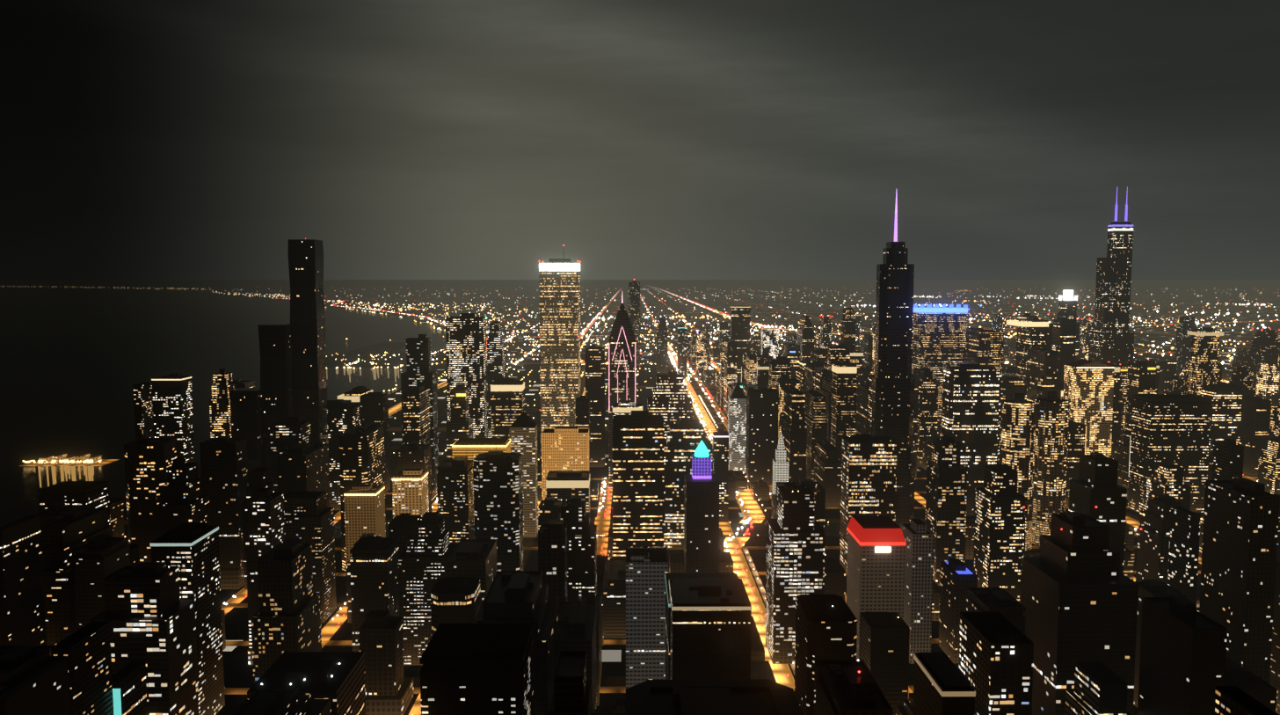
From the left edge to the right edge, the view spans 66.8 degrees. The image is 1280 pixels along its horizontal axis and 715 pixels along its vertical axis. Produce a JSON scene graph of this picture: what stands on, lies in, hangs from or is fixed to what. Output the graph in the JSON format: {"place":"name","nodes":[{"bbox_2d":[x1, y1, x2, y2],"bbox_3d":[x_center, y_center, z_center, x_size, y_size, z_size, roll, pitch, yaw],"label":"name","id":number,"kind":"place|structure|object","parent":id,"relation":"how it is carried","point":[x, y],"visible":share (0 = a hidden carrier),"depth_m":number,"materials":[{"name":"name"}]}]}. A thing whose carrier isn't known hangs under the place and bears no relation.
{"place":"outdoors","nodes":[
{"label":"outdoors","id":0,"kind":"place"},
{"bbox_2d":[0,288,446,526],"bbox_3d":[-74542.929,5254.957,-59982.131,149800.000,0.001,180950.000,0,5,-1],"label":"lake","id":1,"kind":"structure","parent":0,"point":[76,365],"depth_m":3892.11,"materials":[{"name":"black liquid"}]},
{"bbox_2d":[123,522,1137,538],"bbox_3d":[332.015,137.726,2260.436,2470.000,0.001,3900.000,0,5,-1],"label":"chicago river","id":2,"kind":"structure","parent":0,"point":[832,529],"depth_m":1244.93,"materials":[{"name":"black liquid"}]},
{"bbox_2d":[0,279,1279,714],"bbox_3d":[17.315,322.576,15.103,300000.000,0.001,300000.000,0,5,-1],"label":"ground","id":3,"kind":"structure","parent":0,"point":[237,670],"depth_m":9233.00,"materials":[{"name":"black"}]},
{"bbox_2d":[0,221,1279,714],"bbox_3d":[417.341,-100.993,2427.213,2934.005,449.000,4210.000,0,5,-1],"label":"city buildings","id":4,"kind":"structure","parent":3,"relation":"on","point":[473,617],"depth_m":901.47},
{"bbox_2d":[0,186,1279,714],"bbox_3d":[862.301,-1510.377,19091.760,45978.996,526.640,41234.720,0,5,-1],"label":"city lights","id":5,"kind":"object","parent":3,"relation":"on","point":[872,536],"visible":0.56,"depth_m":1678.53},
{"bbox_2d":[20,288,1279,714],"bbox_3d":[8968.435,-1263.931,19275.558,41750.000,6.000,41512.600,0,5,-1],"label":"streets and roads","id":6,"kind":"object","parent":3,"relation":"on","point":[783,675],"visible":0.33,"depth_m":1253.34,"materials":[{"name":"asphalt"}]},
{"bbox_2d":[0,0,1279,279],"label":"sky","id":7,"kind":"structure","parent":0,"point":[140,139],"materials":[{"name":"grey"}]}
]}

